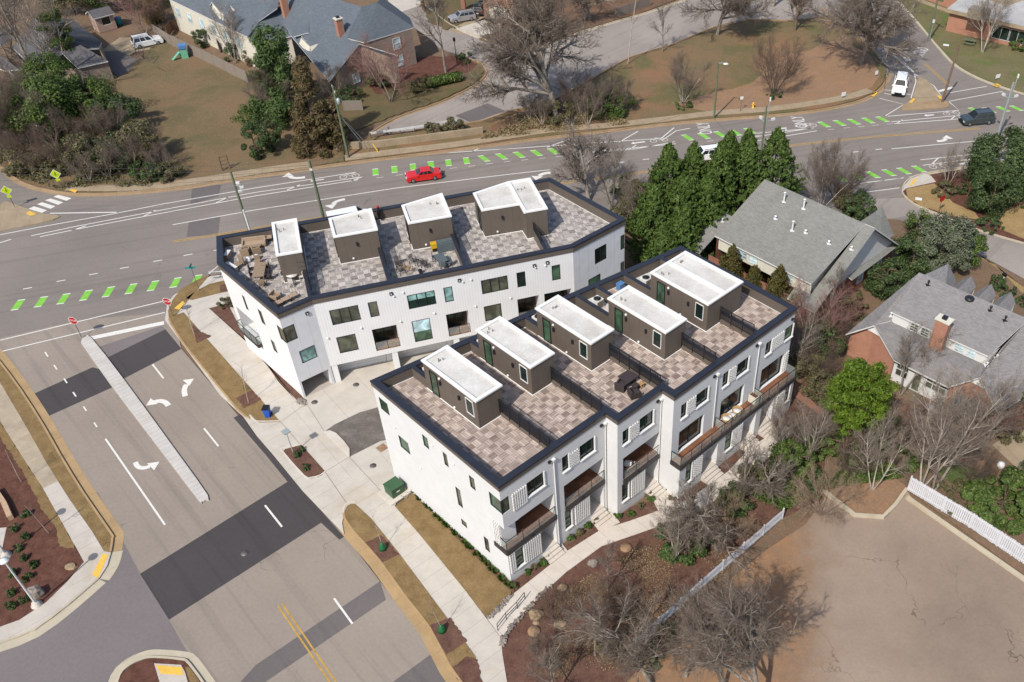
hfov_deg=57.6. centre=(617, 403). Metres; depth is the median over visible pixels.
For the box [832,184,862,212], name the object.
shrub
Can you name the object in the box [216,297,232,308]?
shrub
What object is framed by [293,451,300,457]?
shrub
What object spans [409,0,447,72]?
bare tree
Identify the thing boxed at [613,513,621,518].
shrub
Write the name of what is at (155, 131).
bare tree
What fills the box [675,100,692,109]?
shrub
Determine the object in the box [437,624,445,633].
watering bag
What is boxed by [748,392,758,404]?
planter box
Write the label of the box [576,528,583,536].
shrub
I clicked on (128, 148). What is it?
bare tree
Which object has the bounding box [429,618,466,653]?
mulch bed
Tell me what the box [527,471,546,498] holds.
window
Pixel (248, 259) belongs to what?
stool
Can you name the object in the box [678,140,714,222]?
cypress
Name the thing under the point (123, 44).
concrete drive
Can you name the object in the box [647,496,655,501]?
shrub
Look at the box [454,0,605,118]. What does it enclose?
bare tree
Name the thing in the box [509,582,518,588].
shrub
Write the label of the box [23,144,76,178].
shrub
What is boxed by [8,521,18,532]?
juniper
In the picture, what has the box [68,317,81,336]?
road sign
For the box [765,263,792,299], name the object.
arborvitae
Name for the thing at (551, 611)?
bare tree
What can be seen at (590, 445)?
window
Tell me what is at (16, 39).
bare tree
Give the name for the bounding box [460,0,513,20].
garage house
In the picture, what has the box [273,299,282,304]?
table
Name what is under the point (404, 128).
guard rail
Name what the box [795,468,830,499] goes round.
shrub
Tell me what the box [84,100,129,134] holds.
bare tree
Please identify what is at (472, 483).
window
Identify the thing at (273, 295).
lounge chair
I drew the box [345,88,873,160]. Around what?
sidewalk
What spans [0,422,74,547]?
grass strip
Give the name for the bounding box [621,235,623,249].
window
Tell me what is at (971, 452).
bare tree
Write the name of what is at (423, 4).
bare tree
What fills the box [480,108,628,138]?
shrubs
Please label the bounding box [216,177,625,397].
townhouses
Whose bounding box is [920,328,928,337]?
window
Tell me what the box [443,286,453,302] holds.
window
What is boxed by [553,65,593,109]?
bare tree
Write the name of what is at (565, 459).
window
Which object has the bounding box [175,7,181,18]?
window
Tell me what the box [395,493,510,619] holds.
lawn strip
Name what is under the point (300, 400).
river stones
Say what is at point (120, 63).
asphalt pad
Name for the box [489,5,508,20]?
garage door
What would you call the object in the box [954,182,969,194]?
shrub
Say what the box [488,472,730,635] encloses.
front walk
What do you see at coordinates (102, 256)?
road
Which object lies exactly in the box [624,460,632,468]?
balcony chair
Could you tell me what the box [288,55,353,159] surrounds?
cedar tree
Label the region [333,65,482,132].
lawn
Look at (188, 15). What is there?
window
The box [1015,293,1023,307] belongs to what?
shrub
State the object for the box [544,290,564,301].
window
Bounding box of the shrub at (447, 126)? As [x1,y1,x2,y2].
[440,116,465,130]
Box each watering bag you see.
[379,542,386,551]
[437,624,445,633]
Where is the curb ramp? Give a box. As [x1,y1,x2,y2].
[154,663,187,681]
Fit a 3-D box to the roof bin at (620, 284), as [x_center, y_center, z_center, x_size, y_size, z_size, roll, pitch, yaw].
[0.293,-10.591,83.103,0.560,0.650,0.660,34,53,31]
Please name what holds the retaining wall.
on the ground at (424, 44)
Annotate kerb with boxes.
[0,73,891,196]
[0,349,123,551]
[0,577,104,651]
[108,649,215,681]
[168,319,249,417]
[249,415,279,421]
[281,443,325,478]
[324,430,349,456]
[338,512,461,681]
[342,501,355,512]
[369,56,488,133]
[415,16,824,130]
[425,0,685,49]
[820,6,880,56]
[823,487,907,518]
[897,1,1023,94]
[901,159,1023,243]
[905,495,1023,581]
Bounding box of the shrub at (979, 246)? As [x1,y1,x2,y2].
[954,226,988,267]
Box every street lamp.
[0,545,11,557]
[0,556,42,609]
[281,428,293,451]
[713,62,727,118]
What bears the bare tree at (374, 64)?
on the lawn at (377, 108)
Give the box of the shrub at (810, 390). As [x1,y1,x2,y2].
[798,368,843,406]
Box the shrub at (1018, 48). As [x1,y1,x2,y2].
[1008,38,1023,51]
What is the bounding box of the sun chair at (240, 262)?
[233,254,244,266]
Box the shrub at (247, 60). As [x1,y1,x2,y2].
[241,50,251,65]
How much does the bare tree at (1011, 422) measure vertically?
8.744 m
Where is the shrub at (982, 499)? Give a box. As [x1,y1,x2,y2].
[960,472,1023,535]
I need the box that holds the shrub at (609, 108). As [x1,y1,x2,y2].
[585,85,636,119]
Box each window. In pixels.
[100,16,111,25]
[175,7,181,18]
[186,12,192,23]
[198,18,204,28]
[210,24,216,35]
[235,36,241,47]
[258,309,264,323]
[277,325,286,342]
[283,324,297,342]
[299,345,317,362]
[329,305,360,324]
[336,334,358,352]
[352,72,360,83]
[368,301,379,316]
[375,325,394,340]
[379,397,389,414]
[392,37,401,49]
[397,54,403,66]
[398,435,410,454]
[407,290,436,308]
[412,318,432,341]
[422,434,428,448]
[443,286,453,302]
[443,452,448,466]
[447,311,464,326]
[455,486,462,507]
[469,475,475,490]
[481,275,508,293]
[484,303,501,320]
[484,537,489,551]
[489,492,502,514]
[500,496,509,513]
[515,546,526,569]
[516,271,525,286]
[517,296,533,311]
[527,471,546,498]
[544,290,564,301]
[551,264,560,280]
[562,453,570,474]
[565,508,573,531]
[580,436,596,461]
[588,274,600,284]
[595,244,605,263]
[620,261,623,270]
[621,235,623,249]
[622,427,630,446]
[622,481,629,503]
[639,409,654,434]
[678,416,701,449]
[680,401,688,420]
[685,461,693,484]
[695,386,709,409]
[719,386,741,418]
[722,370,730,389]
[724,430,733,452]
[736,356,750,379]
[738,249,746,259]
[748,254,757,265]
[759,355,781,387]
[764,339,773,357]
[783,323,794,342]
[783,384,791,404]
[785,273,793,283]
[856,272,863,284]
[894,363,909,379]
[910,323,918,331]
[910,372,922,392]
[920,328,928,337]
[925,379,946,394]
[954,343,963,353]
[965,348,975,359]
[991,25,1009,40]
[1008,29,1023,44]
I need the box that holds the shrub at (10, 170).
[0,148,40,177]
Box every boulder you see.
[27,585,44,599]
[65,563,76,570]
[528,608,543,619]
[554,620,566,629]
[557,584,567,590]
[587,559,597,567]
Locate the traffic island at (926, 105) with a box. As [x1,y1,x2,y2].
[902,100,948,109]
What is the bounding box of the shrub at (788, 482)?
[753,458,795,496]
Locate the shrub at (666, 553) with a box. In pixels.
[658,522,715,565]
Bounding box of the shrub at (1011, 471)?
[1000,460,1023,499]
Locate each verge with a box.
[0,364,111,552]
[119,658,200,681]
[168,274,279,421]
[185,667,199,681]
[188,281,227,299]
[345,504,475,666]
[903,162,1023,241]
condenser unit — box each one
[591,295,604,308]
[639,274,650,286]
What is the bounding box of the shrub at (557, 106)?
[542,100,575,124]
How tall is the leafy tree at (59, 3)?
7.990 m
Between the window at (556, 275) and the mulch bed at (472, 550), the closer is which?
the mulch bed at (472, 550)
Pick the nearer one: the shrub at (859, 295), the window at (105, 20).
the shrub at (859, 295)
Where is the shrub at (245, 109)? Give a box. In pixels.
[229,103,259,125]
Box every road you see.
[0,0,1023,350]
[379,0,832,132]
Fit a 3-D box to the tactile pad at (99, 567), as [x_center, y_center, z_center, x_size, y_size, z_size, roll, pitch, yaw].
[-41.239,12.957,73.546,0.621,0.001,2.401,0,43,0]
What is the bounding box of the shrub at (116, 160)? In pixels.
[82,132,137,171]
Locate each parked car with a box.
[130,32,163,48]
[448,8,476,22]
[472,2,483,14]
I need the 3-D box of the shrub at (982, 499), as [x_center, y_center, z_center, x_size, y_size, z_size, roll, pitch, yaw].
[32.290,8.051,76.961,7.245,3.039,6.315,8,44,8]
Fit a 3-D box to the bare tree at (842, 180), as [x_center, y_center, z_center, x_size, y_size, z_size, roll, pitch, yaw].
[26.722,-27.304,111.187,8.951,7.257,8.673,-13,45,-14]
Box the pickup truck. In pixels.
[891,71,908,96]
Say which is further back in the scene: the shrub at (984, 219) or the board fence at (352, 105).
the board fence at (352, 105)
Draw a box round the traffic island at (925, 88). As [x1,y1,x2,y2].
[913,76,941,97]
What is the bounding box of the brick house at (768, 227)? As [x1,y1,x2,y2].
[681,179,898,324]
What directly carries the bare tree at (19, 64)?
on the lawn at (191, 104)
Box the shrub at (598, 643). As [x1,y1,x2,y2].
[589,633,624,660]
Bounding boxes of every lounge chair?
[239,247,250,256]
[251,245,261,254]
[268,289,281,301]
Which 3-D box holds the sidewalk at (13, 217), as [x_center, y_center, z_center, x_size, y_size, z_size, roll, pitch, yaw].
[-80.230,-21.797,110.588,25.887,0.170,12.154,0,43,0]
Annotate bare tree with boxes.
[0,0,29,59]
[0,0,57,99]
[0,0,84,63]
[0,51,37,88]
[0,62,53,145]
[0,77,24,145]
[0,121,49,153]
[0,129,14,162]
[0,444,21,481]
[12,142,53,171]
[13,104,67,146]
[18,500,48,532]
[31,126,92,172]
[54,101,118,137]
[61,149,97,179]
[79,139,116,175]
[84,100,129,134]
[100,129,139,167]
[103,0,162,32]
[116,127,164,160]
[127,0,171,29]
[138,140,172,168]
[141,122,162,153]
[179,298,193,332]
[199,1,242,62]
[236,366,248,402]
[240,67,293,106]
[247,55,306,100]
[314,63,347,95]
[343,54,372,78]
[346,31,417,101]
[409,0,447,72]
[415,0,427,9]
[427,595,439,624]
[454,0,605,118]
[483,7,498,34]
[516,91,541,117]
[521,89,555,123]
[522,644,569,681]
[524,626,571,676]
[531,582,576,623]
[543,112,620,199]
[546,573,693,681]
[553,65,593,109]
[554,0,568,17]
[564,0,622,19]
[571,87,606,124]
[578,585,623,655]
[581,71,622,114]
[585,137,628,207]
[590,568,645,621]
[591,540,632,588]
[593,622,650,675]
[601,74,634,109]
[615,164,672,218]
[626,0,642,63]
[648,0,675,51]
[648,493,707,559]
[658,568,741,677]
[661,476,756,574]
[662,602,745,681]
[665,48,714,103]
[670,569,809,681]
[674,0,777,34]
[695,487,762,546]
[714,431,766,501]
[734,450,796,508]
[740,29,814,93]
[762,388,795,449]
[766,411,809,454]
[780,0,810,30]
[781,271,856,350]
[786,395,842,460]
[788,459,865,532]
[789,303,826,367]
[791,305,832,342]
[791,335,842,380]
[792,137,871,206]
[800,399,841,437]
[801,0,930,67]
[809,142,873,204]
[809,306,855,342]
[820,263,856,318]
[828,297,866,324]
[829,409,870,445]
[831,426,878,477]
[835,400,921,489]
[874,407,930,455]
[892,317,960,395]
[900,395,946,433]
[902,360,1005,486]
[913,350,1023,492]
[932,140,970,184]
[933,412,990,468]
[944,436,1003,485]
[961,0,1013,52]
[976,390,1023,440]
[982,376,1022,450]
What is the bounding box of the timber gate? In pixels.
[217,154,230,169]
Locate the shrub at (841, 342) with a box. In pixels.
[795,321,846,359]
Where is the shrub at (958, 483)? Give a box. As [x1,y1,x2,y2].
[930,478,973,515]
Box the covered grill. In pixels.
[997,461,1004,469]
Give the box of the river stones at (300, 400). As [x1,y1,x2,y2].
[295,397,305,404]
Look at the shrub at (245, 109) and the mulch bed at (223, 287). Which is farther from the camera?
the shrub at (245, 109)
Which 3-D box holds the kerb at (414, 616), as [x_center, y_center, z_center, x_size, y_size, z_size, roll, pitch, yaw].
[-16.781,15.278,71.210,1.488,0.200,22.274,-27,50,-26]
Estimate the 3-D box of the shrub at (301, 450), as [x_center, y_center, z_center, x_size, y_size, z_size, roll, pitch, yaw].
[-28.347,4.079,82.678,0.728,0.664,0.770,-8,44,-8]
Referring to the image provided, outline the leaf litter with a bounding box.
[550,487,788,680]
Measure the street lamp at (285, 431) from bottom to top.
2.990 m
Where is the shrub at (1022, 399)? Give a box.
[1007,392,1023,416]
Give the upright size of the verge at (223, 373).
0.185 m
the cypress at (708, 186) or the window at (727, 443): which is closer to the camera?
the window at (727, 443)
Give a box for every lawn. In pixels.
[1,31,344,192]
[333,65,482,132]
[345,17,885,161]
[420,0,483,29]
[480,0,674,48]
[902,0,1023,92]
[906,183,977,218]
[938,463,992,490]
[974,254,1023,293]
[999,206,1023,238]
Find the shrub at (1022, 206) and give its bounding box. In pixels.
[1005,193,1023,208]
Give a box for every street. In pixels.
[0,313,445,681]
[864,198,1023,277]
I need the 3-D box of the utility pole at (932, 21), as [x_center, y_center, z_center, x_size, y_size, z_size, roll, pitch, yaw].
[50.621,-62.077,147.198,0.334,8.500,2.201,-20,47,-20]
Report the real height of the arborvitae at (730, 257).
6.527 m
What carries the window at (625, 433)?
in the front townhouses at (514, 444)
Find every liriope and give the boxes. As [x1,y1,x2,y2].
[483,560,490,565]
[487,564,493,570]
[497,575,505,581]
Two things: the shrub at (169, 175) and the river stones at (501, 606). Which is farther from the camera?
the shrub at (169, 175)
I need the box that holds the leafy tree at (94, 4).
[82,0,113,8]
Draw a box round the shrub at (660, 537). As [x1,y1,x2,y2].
[652,522,674,547]
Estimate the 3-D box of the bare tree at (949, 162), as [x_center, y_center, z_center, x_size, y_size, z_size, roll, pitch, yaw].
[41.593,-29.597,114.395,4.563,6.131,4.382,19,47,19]
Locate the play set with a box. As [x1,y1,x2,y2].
[172,43,188,60]
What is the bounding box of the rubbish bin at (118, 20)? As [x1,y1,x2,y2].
[114,16,122,25]
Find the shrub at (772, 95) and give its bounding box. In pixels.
[766,89,782,99]
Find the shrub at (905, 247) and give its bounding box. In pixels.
[890,229,938,278]
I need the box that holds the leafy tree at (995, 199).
[964,163,1022,216]
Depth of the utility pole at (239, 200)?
97.69 m
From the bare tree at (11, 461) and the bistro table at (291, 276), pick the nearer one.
the bare tree at (11, 461)
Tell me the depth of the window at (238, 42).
141.96 m
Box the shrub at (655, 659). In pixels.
[636,639,664,674]
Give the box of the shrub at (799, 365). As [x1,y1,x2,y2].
[787,340,826,379]
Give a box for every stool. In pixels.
[245,256,250,262]
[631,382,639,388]
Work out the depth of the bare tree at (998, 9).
142.80 m
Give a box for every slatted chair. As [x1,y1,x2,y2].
[394,255,402,268]
[395,262,405,275]
[403,261,412,272]
[408,253,418,265]
[420,260,430,270]
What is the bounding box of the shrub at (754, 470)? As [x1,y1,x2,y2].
[737,462,765,494]
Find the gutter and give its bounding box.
[100,550,122,579]
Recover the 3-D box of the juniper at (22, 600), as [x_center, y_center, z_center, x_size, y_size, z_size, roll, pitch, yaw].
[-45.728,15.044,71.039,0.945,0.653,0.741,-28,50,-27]
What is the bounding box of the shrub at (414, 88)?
[407,74,432,92]
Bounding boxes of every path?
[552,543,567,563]
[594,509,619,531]
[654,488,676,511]
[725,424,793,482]
[918,0,945,11]
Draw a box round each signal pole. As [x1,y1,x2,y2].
[759,97,774,153]
[995,74,1019,137]
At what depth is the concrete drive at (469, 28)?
153.64 m
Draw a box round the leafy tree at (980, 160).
[961,125,1023,194]
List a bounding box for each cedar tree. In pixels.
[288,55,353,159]
[302,96,353,148]
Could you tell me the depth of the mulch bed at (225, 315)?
95.92 m
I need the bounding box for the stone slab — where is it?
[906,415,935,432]
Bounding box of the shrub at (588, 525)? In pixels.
[583,521,592,528]
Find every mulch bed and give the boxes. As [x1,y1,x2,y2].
[0,437,83,626]
[193,325,210,342]
[209,305,302,399]
[220,284,227,291]
[236,390,260,407]
[284,445,323,476]
[366,535,398,561]
[369,56,476,94]
[423,503,513,591]
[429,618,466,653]
[452,656,482,681]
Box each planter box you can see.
[224,250,231,260]
[226,261,238,271]
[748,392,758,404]
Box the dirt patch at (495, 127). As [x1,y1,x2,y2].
[485,117,621,142]
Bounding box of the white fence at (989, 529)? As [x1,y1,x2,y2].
[907,475,1023,563]
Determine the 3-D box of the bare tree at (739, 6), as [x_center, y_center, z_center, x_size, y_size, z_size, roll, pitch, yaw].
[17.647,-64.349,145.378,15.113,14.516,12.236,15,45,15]
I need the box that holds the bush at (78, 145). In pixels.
[47,131,124,181]
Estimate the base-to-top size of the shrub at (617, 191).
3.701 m
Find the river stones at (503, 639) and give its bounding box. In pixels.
[499,584,552,646]
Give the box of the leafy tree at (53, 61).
[14,50,74,83]
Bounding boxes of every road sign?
[1,186,14,206]
[50,170,61,187]
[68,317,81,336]
[162,298,172,314]
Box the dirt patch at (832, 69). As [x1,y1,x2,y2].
[672,36,879,110]
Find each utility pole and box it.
[229,171,250,229]
[308,160,324,216]
[332,86,378,156]
[927,0,937,41]
[941,44,959,101]
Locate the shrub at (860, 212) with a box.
[841,188,876,220]
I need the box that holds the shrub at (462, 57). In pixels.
[457,51,472,63]
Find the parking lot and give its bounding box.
[627,492,1023,681]
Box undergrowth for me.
[0,103,173,188]
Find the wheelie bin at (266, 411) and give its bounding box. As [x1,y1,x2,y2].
[261,405,271,417]
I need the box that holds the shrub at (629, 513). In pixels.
[627,509,635,516]
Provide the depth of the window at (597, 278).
93.62 m
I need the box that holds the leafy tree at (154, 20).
[136,0,165,23]
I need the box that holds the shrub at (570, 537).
[566,534,574,540]
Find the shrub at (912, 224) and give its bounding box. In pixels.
[902,208,931,235]
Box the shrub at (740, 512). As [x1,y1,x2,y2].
[716,479,754,517]
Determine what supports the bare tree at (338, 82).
on the ground at (424, 44)
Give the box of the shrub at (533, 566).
[530,563,538,570]
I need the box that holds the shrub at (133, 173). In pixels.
[128,158,165,182]
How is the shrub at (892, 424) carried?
on the leaf ground at (1002, 554)
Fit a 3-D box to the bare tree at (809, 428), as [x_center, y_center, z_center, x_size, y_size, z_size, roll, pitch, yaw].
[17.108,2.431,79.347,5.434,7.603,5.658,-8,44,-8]
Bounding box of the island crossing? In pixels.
[907,97,941,102]
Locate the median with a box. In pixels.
[81,335,208,503]
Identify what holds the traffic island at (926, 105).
on the road at (102, 256)
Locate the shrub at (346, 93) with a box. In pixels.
[332,84,363,101]
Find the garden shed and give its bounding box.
[85,6,116,32]
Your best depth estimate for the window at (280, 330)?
83.26 m
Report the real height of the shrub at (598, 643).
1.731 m
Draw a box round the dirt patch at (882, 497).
[828,477,904,513]
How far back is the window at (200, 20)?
147.00 m
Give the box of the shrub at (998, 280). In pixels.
[989,274,1005,291]
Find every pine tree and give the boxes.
[245,86,293,128]
[247,22,297,99]
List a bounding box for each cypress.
[624,182,673,262]
[631,142,695,243]
[640,222,683,261]
[650,172,713,258]
[665,201,709,258]
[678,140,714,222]
[691,170,731,259]
[699,139,743,246]
[713,130,748,205]
[720,127,770,211]
[745,126,806,197]
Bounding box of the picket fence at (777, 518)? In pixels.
[635,508,784,643]
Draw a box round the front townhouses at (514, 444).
[370,245,797,581]
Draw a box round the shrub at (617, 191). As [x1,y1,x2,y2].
[609,171,645,197]
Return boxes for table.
[249,244,260,249]
[252,261,267,281]
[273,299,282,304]
[280,295,290,303]
[286,274,297,281]
[288,292,297,300]
[433,252,448,268]
[618,370,637,386]
[729,412,735,420]
[963,38,976,45]
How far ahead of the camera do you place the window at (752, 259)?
97.45 m
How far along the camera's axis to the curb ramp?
66.42 m
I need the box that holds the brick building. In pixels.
[929,0,1023,46]
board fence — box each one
[151,23,248,82]
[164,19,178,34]
[341,99,362,110]
[616,0,650,16]
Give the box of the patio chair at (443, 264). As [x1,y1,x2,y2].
[440,261,445,268]
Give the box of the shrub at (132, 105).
[79,91,144,134]
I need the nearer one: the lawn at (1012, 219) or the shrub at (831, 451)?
the shrub at (831, 451)
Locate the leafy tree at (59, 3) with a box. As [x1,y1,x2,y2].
[38,0,96,14]
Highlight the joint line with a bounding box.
[280,405,394,505]
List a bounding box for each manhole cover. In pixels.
[241,550,247,555]
[376,443,387,451]
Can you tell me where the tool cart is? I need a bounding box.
[430,241,436,251]
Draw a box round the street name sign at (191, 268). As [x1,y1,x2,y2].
[185,263,199,289]
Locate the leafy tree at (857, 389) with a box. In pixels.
[819,357,900,457]
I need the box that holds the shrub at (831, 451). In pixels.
[811,429,849,461]
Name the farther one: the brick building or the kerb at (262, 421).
the brick building
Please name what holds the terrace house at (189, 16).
on the ground at (424, 44)
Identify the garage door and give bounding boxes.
[339,354,386,370]
[402,341,446,356]
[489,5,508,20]
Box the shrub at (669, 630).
[653,620,677,644]
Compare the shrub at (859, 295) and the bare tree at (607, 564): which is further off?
the shrub at (859, 295)
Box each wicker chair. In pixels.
[721,413,732,423]
[732,405,742,415]
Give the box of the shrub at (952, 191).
[931,179,957,198]
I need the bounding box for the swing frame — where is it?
[134,42,152,63]
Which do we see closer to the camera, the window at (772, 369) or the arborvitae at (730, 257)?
the window at (772, 369)
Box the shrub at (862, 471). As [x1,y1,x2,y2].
[844,458,872,478]
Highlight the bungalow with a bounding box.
[0,12,113,85]
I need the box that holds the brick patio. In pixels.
[792,379,824,411]
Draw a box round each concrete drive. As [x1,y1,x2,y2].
[103,37,150,55]
[280,341,446,505]
[388,0,419,10]
[448,16,499,35]
[456,20,496,37]
[993,427,1023,472]
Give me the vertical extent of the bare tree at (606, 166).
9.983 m
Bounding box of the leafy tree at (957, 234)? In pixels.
[912,211,978,271]
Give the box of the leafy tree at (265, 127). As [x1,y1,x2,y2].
[250,113,283,152]
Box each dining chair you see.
[253,255,260,261]
[257,279,265,287]
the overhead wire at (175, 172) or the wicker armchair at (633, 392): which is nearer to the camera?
the wicker armchair at (633, 392)
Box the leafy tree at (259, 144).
[240,121,268,160]
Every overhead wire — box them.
[0,162,342,174]
[12,158,340,168]
[63,170,345,186]
[71,166,343,180]
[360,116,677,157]
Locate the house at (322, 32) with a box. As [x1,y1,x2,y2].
[278,0,416,94]
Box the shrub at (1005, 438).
[981,408,1023,445]
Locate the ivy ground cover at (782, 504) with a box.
[750,419,928,510]
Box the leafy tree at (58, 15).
[36,6,74,67]
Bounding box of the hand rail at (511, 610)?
[497,592,524,629]
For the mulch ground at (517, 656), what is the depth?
72.40 m
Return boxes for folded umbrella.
[376,205,380,218]
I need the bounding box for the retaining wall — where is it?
[333,127,482,149]
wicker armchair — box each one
[614,378,627,392]
[627,385,640,399]
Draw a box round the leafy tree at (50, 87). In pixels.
[0,67,87,144]
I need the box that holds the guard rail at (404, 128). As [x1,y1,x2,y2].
[370,119,457,137]
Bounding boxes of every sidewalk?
[0,201,59,231]
[0,383,57,487]
[0,481,110,643]
[65,161,308,191]
[165,275,506,681]
[211,302,296,400]
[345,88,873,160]
[903,173,935,190]
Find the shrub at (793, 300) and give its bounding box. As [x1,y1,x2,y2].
[783,292,802,319]
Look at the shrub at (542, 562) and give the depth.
73.48 m
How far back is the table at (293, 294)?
83.98 m
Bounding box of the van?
[326,206,363,216]
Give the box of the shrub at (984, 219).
[975,215,1004,234]
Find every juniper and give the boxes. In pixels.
[3,600,16,610]
[5,586,16,597]
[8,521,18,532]
[8,568,17,578]
[12,543,23,552]
[17,594,29,604]
[18,531,30,539]
[19,509,31,518]
[19,553,27,561]
[21,572,33,582]
[27,559,38,569]
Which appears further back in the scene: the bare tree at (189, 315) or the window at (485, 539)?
the bare tree at (189, 315)
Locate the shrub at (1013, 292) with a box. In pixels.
[999,283,1017,296]
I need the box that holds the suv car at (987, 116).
[958,108,995,126]
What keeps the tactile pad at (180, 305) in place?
on the verge at (223, 373)
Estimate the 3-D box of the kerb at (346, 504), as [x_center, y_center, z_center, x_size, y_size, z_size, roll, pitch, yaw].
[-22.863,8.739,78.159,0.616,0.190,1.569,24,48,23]
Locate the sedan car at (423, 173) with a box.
[405,166,441,183]
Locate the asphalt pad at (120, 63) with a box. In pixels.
[104,50,137,75]
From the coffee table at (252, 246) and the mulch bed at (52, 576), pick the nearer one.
the mulch bed at (52, 576)
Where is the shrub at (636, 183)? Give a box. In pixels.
[622,179,652,207]
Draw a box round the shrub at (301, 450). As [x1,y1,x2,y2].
[297,446,304,452]
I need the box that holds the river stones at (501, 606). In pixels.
[487,594,513,618]
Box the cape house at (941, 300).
[846,264,1023,429]
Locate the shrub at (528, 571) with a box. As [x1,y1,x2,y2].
[525,568,530,575]
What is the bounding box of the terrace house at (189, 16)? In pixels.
[170,0,296,69]
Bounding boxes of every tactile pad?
[92,554,107,576]
[156,665,182,674]
[175,301,184,309]
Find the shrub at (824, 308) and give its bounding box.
[818,307,853,337]
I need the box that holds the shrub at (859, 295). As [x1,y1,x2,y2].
[834,289,868,320]
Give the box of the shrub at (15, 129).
[1,106,37,139]
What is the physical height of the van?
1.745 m
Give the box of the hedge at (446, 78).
[425,71,464,87]
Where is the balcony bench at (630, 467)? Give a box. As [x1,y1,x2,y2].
[625,461,636,472]
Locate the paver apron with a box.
[326,407,385,455]
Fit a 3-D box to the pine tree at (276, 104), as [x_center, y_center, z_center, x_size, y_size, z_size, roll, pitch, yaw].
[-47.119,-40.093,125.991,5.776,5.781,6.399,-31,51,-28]
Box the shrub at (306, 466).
[302,463,309,471]
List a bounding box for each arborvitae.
[718,243,743,277]
[745,264,763,287]
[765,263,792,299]
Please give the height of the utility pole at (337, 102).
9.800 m
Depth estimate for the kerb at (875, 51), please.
150.08 m
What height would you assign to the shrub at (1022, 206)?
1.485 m
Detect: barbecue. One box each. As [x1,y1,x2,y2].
[436,237,453,252]
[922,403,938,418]
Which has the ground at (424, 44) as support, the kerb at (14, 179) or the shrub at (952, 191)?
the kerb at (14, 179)
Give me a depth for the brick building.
149.65 m
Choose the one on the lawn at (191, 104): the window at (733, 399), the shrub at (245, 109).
the shrub at (245, 109)
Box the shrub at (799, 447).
[767,435,819,480]
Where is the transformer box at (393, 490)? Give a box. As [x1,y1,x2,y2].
[378,476,411,505]
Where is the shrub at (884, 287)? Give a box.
[862,258,914,300]
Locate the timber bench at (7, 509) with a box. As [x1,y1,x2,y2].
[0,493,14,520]
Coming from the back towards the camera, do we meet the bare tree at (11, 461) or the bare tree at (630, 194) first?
the bare tree at (630, 194)
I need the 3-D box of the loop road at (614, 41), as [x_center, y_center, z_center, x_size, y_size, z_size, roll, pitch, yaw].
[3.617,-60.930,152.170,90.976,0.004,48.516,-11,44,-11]
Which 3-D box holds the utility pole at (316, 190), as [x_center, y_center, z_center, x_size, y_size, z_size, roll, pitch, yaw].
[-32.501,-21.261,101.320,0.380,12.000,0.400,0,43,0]
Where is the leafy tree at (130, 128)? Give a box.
[112,118,163,166]
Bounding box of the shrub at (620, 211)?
[609,192,647,236]
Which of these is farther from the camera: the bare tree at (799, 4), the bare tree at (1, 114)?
the bare tree at (799, 4)
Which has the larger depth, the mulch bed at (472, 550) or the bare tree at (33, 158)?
the bare tree at (33, 158)
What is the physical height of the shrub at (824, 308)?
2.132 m
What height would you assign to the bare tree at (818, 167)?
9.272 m
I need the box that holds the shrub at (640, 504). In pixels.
[637,502,644,509]
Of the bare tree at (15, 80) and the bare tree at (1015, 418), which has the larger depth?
the bare tree at (15, 80)
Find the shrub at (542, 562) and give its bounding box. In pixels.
[538,559,546,566]
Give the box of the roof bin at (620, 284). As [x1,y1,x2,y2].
[616,280,624,290]
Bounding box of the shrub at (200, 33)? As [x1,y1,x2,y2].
[190,29,206,47]
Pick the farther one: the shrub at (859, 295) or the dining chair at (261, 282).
the shrub at (859, 295)
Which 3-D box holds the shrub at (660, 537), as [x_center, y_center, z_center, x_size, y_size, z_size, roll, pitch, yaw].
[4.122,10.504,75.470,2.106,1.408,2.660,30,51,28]
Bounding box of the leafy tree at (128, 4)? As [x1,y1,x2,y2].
[116,0,140,9]
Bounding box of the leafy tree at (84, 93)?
[51,72,119,128]
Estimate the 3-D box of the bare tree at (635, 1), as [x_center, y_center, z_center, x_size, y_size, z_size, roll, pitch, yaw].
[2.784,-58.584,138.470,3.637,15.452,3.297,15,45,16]
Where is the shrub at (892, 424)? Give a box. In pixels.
[868,412,908,442]
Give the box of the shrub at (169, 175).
[149,161,185,182]
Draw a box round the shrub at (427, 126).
[423,122,440,133]
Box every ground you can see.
[0,0,1023,626]
[488,398,827,681]
[707,216,1023,420]
[780,379,1023,574]
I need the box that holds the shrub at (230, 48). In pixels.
[223,42,236,60]
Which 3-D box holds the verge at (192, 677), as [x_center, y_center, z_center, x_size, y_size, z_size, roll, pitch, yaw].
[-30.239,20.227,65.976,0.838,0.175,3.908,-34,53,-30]
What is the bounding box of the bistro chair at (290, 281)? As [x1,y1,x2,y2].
[287,279,294,286]
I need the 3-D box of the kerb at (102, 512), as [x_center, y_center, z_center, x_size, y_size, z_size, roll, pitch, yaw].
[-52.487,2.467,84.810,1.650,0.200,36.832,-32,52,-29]
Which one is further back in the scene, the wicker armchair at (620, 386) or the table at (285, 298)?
the table at (285, 298)
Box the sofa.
[241,235,266,248]
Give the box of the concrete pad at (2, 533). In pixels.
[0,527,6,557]
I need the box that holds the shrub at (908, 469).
[874,441,923,477]
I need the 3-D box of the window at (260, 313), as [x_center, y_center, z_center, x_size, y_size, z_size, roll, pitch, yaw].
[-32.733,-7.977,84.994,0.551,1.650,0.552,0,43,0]
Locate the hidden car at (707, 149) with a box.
[700,143,717,160]
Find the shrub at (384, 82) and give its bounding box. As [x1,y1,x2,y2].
[366,70,389,87]

